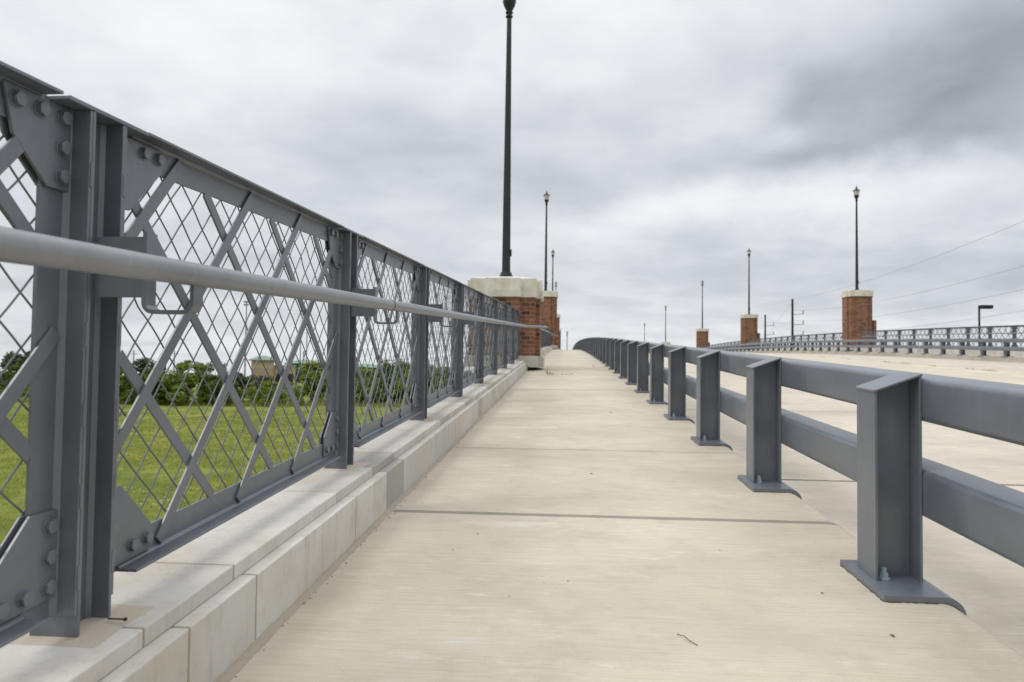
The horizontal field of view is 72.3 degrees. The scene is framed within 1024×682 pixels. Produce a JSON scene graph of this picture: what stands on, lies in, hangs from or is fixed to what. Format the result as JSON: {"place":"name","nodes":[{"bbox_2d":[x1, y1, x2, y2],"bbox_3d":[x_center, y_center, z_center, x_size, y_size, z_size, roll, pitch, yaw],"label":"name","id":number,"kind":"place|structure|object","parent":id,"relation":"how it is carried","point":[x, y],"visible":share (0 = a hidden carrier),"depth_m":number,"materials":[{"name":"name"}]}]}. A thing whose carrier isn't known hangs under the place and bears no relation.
{"place":"outdoors","nodes":[
{"label":"outdoors","id":0,"kind":"place"},
{"bbox_2d":[0,380,447,544],"bbox_3d":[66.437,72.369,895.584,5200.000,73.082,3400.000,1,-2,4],"label":"ground","id":1,"kind":"structure","parent":0,"point":[123,475],"depth_m":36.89,"materials":[{"name":"green plant"}]},
{"bbox_2d":[0,363,28,394],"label":"tree","id":2,"kind":"object","parent":1,"relation":"on","point":[16,367],"visible":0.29,"depth_m":90.04,"materials":[{"name":"green plant"}]},
{"bbox_2d":[0,351,30,380],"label":"tree","id":3,"kind":"object","parent":1,"relation":"on","point":[19,358],"visible":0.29,"depth_m":96.72,"materials":[{"name":"green plant"}]},
{"bbox_2d":[119,371,137,402],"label":"tree","id":4,"kind":"object","parent":1,"relation":"on","point":[123,393],"visible":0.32,"depth_m":78.81,"materials":[{"name":"green plant"}]},
{"bbox_2d":[125,357,166,393],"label":"tree","id":5,"kind":"object","parent":1,"relation":"on","point":[141,363],"visible":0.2,"depth_m":79.98,"materials":[{"name":"green plant"}]},
{"bbox_2d":[127,368,172,403],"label":"tree","id":6,"kind":"object","parent":1,"relation":"on","point":[159,396],"visible":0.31,"depth_m":77.46,"materials":[{"name":"green plant"}]},
{"bbox_2d":[7,374,315,382],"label":"distant wood","id":7,"kind":"object","parent":1,"relation":"on","point":[193,382],"depth_m":308.54,"materials":[{"name":"green plant"}]},
{"bbox_2d":[159,360,212,403],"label":"tree","id":8,"kind":"object","parent":1,"relation":"on","point":[189,380],"visible":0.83,"depth_m":77.88,"materials":[{"name":"green plant"}]},
{"bbox_2d":[196,362,228,394],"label":"tree","id":9,"kind":"object","parent":1,"relation":"on","point":[211,377],"visible":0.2,"depth_m":81.30,"materials":[{"name":"green plant"}]},
{"bbox_2d":[203,374,241,403],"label":"tree","id":10,"kind":"object","parent":1,"relation":"on","point":[207,397],"visible":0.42,"depth_m":77.85,"materials":[{"name":"green plant"}]},
{"bbox_2d":[227,372,262,396],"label":"tree","id":11,"kind":"object","parent":1,"relation":"on","point":[244,380],"visible":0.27,"depth_m":95.16,"materials":[{"name":"green plant"}]},
{"bbox_2d":[244,301,248,376],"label":"stadium light","id":12,"kind":"object","parent":1,"relation":"on","point":[246,304],"visible":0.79,"depth_m":186.97,"materials":[{"name":"grey metal"}]},
{"bbox_2d":[241,387,262,402],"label":"shrub","id":13,"kind":"object","parent":1,"relation":"on","point":[252,390],"visible":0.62,"depth_m":79.87,"materials":[{"name":"green plant"}]},
{"bbox_2d":[248,377,273,400],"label":"tree","id":14,"kind":"object","parent":1,"relation":"on","point":[259,379],"visible":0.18,"depth_m":88.44,"materials":[{"name":"green plant"}]},
{"bbox_2d":[254,380,285,404],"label":"tree","id":15,"kind":"object","parent":1,"relation":"on","point":[265,389],"visible":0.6,"depth_m":77.92,"materials":[{"name":"green plant"}]},
{"bbox_2d":[248,356,295,385],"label":"tower building","id":16,"kind":"structure","parent":1,"relation":"on","point":[260,370],"depth_m":141.34,"materials":[{"name":"beige stone"}]},
{"bbox_2d":[281,381,303,405],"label":"tree","id":17,"kind":"object","parent":1,"relation":"on","point":[295,390],"visible":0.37,"depth_m":78.82,"materials":[{"name":"green plant"}]},
{"bbox_2d":[299,330,306,382],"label":"net frame","id":18,"kind":"object","parent":1,"relation":"on","point":[300,356],"visible":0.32,"depth_m":162.90,"materials":[{"name":"green paint"}]},
{"bbox_2d":[285,360,325,380],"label":"green building","id":19,"kind":"structure","parent":1,"relation":"on","point":[296,362],"depth_m":185.63,"materials":[{"name":"metal"}]},
{"bbox_2d":[296,361,325,397],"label":"tree","id":20,"kind":"object","parent":1,"relation":"on","point":[310,376],"visible":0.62,"depth_m":82.67,"materials":[{"name":"green plant"}]},
{"bbox_2d":[318,393,325,402],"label":"shrub","id":21,"kind":"object","parent":1,"relation":"on","point":[320,399],"visible":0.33,"depth_m":81.48,"materials":[{"name":"green plant"}]},
{"bbox_2d":[359,364,379,377],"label":"green building","id":22,"kind":"structure","parent":1,"relation":"on","point":[369,366],"depth_m":188.20,"materials":[{"name":"metal"}]},
{"bbox_2d":[355,367,384,402],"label":"tree","id":23,"kind":"object","parent":1,"relation":"on","point":[358,389],"visible":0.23,"depth_m":82.13,"materials":[{"name":"green plant"}]},
{"bbox_2d":[355,377,390,404],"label":"tree","id":24,"kind":"object","parent":1,"relation":"on","point":[378,391],"visible":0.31,"depth_m":81.12,"materials":[{"name":"green plant"}]},
{"bbox_2d":[375,359,409,393],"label":"tree","id":25,"kind":"object","parent":1,"relation":"on","point":[385,367],"visible":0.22,"depth_m":84.62,"materials":[{"name":"green plant"}]},
{"bbox_2d":[384,367,409,403],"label":"tree","id":26,"kind":"object","parent":1,"relation":"on","point":[404,370],"visible":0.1,"depth_m":83.25,"materials":[{"name":"green plant"}]},
{"bbox_2d":[392,371,409,403],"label":"tree","id":27,"kind":"object","parent":1,"relation":"on","point":[400,385],"visible":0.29,"depth_m":81.19,"materials":[{"name":"green plant"}]},
{"bbox_2d":[388,362,435,372],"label":"green building","id":28,"kind":"structure","parent":1,"relation":"on","point":[392,369],"depth_m":189.05,"materials":[{"name":"metal"}]},
{"bbox_2d":[403,371,444,394],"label":"tree","id":29,"kind":"object","parent":1,"relation":"on","point":[438,378],"visible":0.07,"depth_m":83.54,"materials":[{"name":"green plant"}]},
{"bbox_2d":[428,366,449,385],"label":"tree","id":30,"kind":"object","parent":1,"relation":"on","point":[438,374],"visible":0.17,"depth_m":85.24,"materials":[{"name":"green plant"}]},
{"bbox_2d":[435,372,448,388],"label":"tree","id":31,"kind":"object","parent":1,"relation":"on","point":[445,381],"visible":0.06,"depth_m":83.40,"materials":[{"name":"green plant"}]},
{"bbox_2d":[764,315,773,337],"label":"utility pole","id":32,"kind":"object","parent":1,"relation":"on","point":[765,322],"visible":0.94,"depth_m":155.23,"materials":[{"name":"brown wood"}]},
{"bbox_2d":[791,299,803,343],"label":"utility pole","id":33,"kind":"object","parent":1,"relation":"on","point":[792,317],"visible":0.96,"depth_m":120.77,"materials":[{"name":"brown wood"}]},
{"bbox_2d":[797,221,1022,298],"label":"power line","id":34,"kind":"object","parent":33,"relation":"attached to","point":[930,258],"visible":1,"depth_m":67.62,"materials":[{"name":"black metal"}]},
{"bbox_2d":[817,266,1022,309],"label":"power line","id":35,"kind":"object","parent":33,"relation":"attached to","point":[933,289],"visible":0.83,"depth_m":70.90,"materials":[{"name":"black metal"}]},
{"bbox_2d":[826,289,1023,320],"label":"power line","id":36,"kind":"object","parent":33,"relation":"attached to","point":[944,305],"visible":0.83,"depth_m":68.80,"materials":[{"name":"black metal"}]},
{"bbox_2d":[978,305,992,345],"bbox_3d":[36.474,2.217,53.917,0.976,9.980,0.450,1,-2,4],"label":"parking lot light","id":37,"kind":"object","parent":1,"relation":"on","point":[985,307],"visible":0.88,"depth_m":54.06,"materials":[{"name":"black paint"}]},
{"bbox_2d":[0,0,1023,376],"label":"sky","id":38,"kind":"structure","parent":0,"point":[668,141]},
{"bbox_2d":[230,350,1023,681],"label":"sidewalk","id":39,"kind":"structure","parent":0,"point":[402,596],"depth_m":2.41,"materials":[{"name":"concrete"}]},
{"bbox_2d":[214,371,526,681],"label":"edge sealant","id":40,"kind":"object","parent":39,"relation":"on","point":[252,650],"visible":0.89,"depth_m":2.36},
{"bbox_2d":[235,398,822,677],"bbox_3d":[1.523,0.882,5.370,3.907,0.583,8.996,1,-2,4],"label":"gravel grit","id":41,"kind":"object","parent":39,"relation":"on","point":[363,545],"visible":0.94,"depth_m":2.58,"materials":[{"name":"gravel"}]},
{"bbox_2d":[395,510,829,523],"bbox_3d":[0.445,0.821,3.261,2.015,0.006,0.064,1,-2,4],"label":"expansion joint board","id":42,"kind":"object","parent":39,"relation":"on","point":[620,517],"visible":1,"depth_m":3.27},
{"bbox_2d":[572,337,1023,615],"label":"guardrail","id":43,"kind":"object","parent":39,"relation":"on","point":[904,486],"visible":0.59,"depth_m":2.47,"materials":[{"name":"metal"}]},
{"bbox_2d":[665,306,666,341],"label":"street lamp","id":44,"kind":"object","parent":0,"point":[665,323],"visible":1,"depth_m":138.76,"materials":[{"name":"grey metal"}]},
{"bbox_2d":[697,341,739,350],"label":"lattice railing","id":45,"kind":"object","parent":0,"point":[735,342],"visible":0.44,"depth_m":85.59,"materials":[{"name":"metal"}]},
{"bbox_2d":[649,353,1023,655],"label":"road","id":46,"kind":"structure","parent":0,"point":[983,586],"depth_m":4.83,"materials":[{"name":"concrete"}]},
{"bbox_2d":[688,353,1013,484],"bbox_3d":[11.390,0.995,27.391,15.800,2.150,55.221,1,-2,4],"label":"road joint filler","id":47,"kind":"object","parent":46,"relation":"on","point":[838,480],"visible":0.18,"depth_m":5.01,"materials":[{"name":"black rubber"}]},
{"bbox_2d":[740,351,1023,362],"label":"sidewalk","id":48,"kind":"structure","parent":0,"point":[1019,359],"depth_m":34.30,"materials":[{"name":"beige concrete"}]},
{"bbox_2d":[706,338,1023,357],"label":"guardrail","id":49,"kind":"object","parent":48,"relation":"on","point":[1006,348],"visible":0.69,"depth_m":36.78,"materials":[{"name":"metal"}]},
{"bbox_2d":[763,353,1023,373],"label":"road","id":50,"kind":"structure","parent":0,"point":[1011,367],"depth_m":27.89,"materials":[{"name":"concrete"}]},
{"bbox_2d":[797,354,1020,367],"bbox_3d":[17.684,0.977,40.989,0.120,1.251,42.400,1,-2,4],"label":"lane marking","id":51,"kind":"object","parent":50,"relation":"on","point":[958,363],"visible":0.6,"depth_m":24.93,"materials":[{"name":"white paint"}]},
{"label":"bridge deck","id":52,"kind":"structure","parent":0,"visible":0},
{"bbox_2d":[0,361,525,681],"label":"parapet wall","id":53,"kind":"structure","parent":52,"relation":"on","point":[222,597],"depth_m":1.98,"materials":[{"name":"concrete"}]},
{"bbox_2d":[0,61,546,647],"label":"lattice railing","id":54,"kind":"object","parent":53,"relation":"on","point":[82,531],"visible":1,"depth_m":1.55,"materials":[{"name":"metal"}]},
{"bbox_2d":[107,617,127,620],"bbox_3d":[-0.842,0.591,1.492,0.051,0.011,0.008,0,-2,18],"label":"nail","id":55,"kind":"object","parent":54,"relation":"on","point":[124,618],"visible":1,"depth_m":1.49,"materials":[{"name":"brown metal"}]},
{"bbox_2d":[464,276,543,370],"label":"brick pillar","id":56,"kind":"structure","parent":52,"relation":"on","point":[524,296],"depth_m":15.58,"materials":[{"name":"brown brick"}]},
{"bbox_2d":[499,0,515,276],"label":"street lamp","id":57,"kind":"object","parent":56,"relation":"on","point":[509,5],"visible":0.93,"depth_m":16.43,"materials":[{"name":"black metal"}]},
{"bbox_2d":[541,346,551,355],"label":"parapet wall","id":58,"kind":"structure","parent":52,"relation":"on","point":[544,350],"depth_m":32.44,"materials":[{"name":"concrete"}]},
{"bbox_2d":[541,323,557,347],"bbox_3d":[1.746,-0.130,33.987,0.779,2.215,33.242,1,-2,4],"label":"lattice railing","id":59,"kind":"object","parent":58,"relation":"on","point":[546,333],"visible":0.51,"depth_m":35.03,"materials":[{"name":"metal"}]},
{"bbox_2d":[541,291,557,349],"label":"brick pillar","id":60,"kind":"structure","parent":52,"relation":"on","point":[549,312],"depth_m":49.26,"materials":[{"name":"red brick"}]},
{"bbox_2d":[543,191,549,290],"bbox_3d":[2.452,-7.213,50.234,0.480,7.310,0.480,1,-2,4],"label":"street lamp","id":61,"kind":"object","parent":60,"relation":"on","point":[546,195],"visible":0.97,"depth_m":50.16,"materials":[{"name":"black metal"}]},
{"bbox_2d":[557,314,559,349],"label":"brick pillar","id":62,"kind":"structure","parent":52,"relation":"on","point":[558,324],"depth_m":77.23,"materials":[{"name":"brown brick"}]},
{"bbox_2d":[551,250,554,290],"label":"street lamp","id":63,"kind":"object","parent":62,"relation":"on","point":[552,252],"visible":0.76,"depth_m":78.12,"materials":[{"name":"black metal"}]},
{"bbox_2d":[559,329,560,349],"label":"brick pillar","id":64,"kind":"structure","parent":52,"relation":"on","point":[560,340],"depth_m":106.39,"materials":[{"name":"brown brick"}]},
{"bbox_2d":[696,328,709,347],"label":"brick pillar","id":65,"kind":"structure","parent":52,"relation":"on","point":[701,337],"depth_m":103.51,"materials":[{"name":"brown brick"}]},
{"bbox_2d":[701,280,703,327],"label":"street lamp","id":66,"kind":"object","parent":65,"relation":"on","point":[702,283],"visible":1,"depth_m":104.36,"materials":[{"name":"grey metal"}]},
{"bbox_2d":[740,314,759,350],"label":"brick pillar","id":67,"kind":"structure","parent":52,"relation":"on","point":[748,326],"depth_m":75.62,"materials":[{"name":"brown brick"}]},
{"bbox_2d":[747,249,750,313],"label":"street lamp","id":68,"kind":"object","parent":67,"relation":"on","point":[749,252],"visible":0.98,"depth_m":76.50,"materials":[{"name":"black metal"}]},
{"bbox_2d":[746,348,840,350],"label":"parapet wall","id":69,"kind":"structure","parent":52,"relation":"on","point":[816,349],"depth_m":57.33,"materials":[{"name":"concrete"}]},
{"bbox_2d":[747,332,841,349],"bbox_3d":[24.307,0.196,62.544,0.449,1.490,26.443,1,-2,4],"label":"lattice railing","id":70,"kind":"object","parent":69,"relation":"on","point":[824,337],"visible":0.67,"depth_m":59.17,"materials":[{"name":"metal"}]},
{"bbox_2d":[841,290,876,350],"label":"brick pillar","id":71,"kind":"structure","parent":52,"relation":"on","point":[857,320],"depth_m":47.33,"materials":[{"name":"brown brick"}]},
{"bbox_2d":[853,185,859,289],"bbox_3d":[23.740,-7.114,48.241,0.480,7.310,0.480,1,-2,4],"label":"street lamp","id":72,"kind":"object","parent":71,"relation":"on","point":[856,190],"visible":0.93,"depth_m":48.18,"materials":[{"name":"black metal"}]},
{"bbox_2d":[741,352,1023,384],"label":"median kerb","id":73,"kind":"structure","parent":52,"relation":"on","point":[1007,377],"depth_m":18.30,"materials":[{"name":"concrete"}]},
{"bbox_2d":[854,348,1023,355],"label":"parapet wall","id":74,"kind":"structure","parent":52,"relation":"on","point":[992,352],"depth_m":35.44,"materials":[{"name":"concrete"}]},
{"bbox_2d":[861,325,1023,346],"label":"lattice railing","id":75,"kind":"object","parent":74,"relation":"on","point":[989,331],"visible":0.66,"depth_m":35.50,"materials":[{"name":"metal"}]},
{"bbox_3d":[37.905,-1.865,39.377,2.148,17.600,0.500,1,-2,4],"label":"utility pole","id":76,"kind":"object","parent":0,"visible":0},
{"bbox_2d":[807,311,1019,331],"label":"power line","id":77,"kind":"object","parent":76,"relation":"attached to","point":[940,323],"visible":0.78,"depth_m":68.37,"materials":[{"name":"black metal"}]}
]}

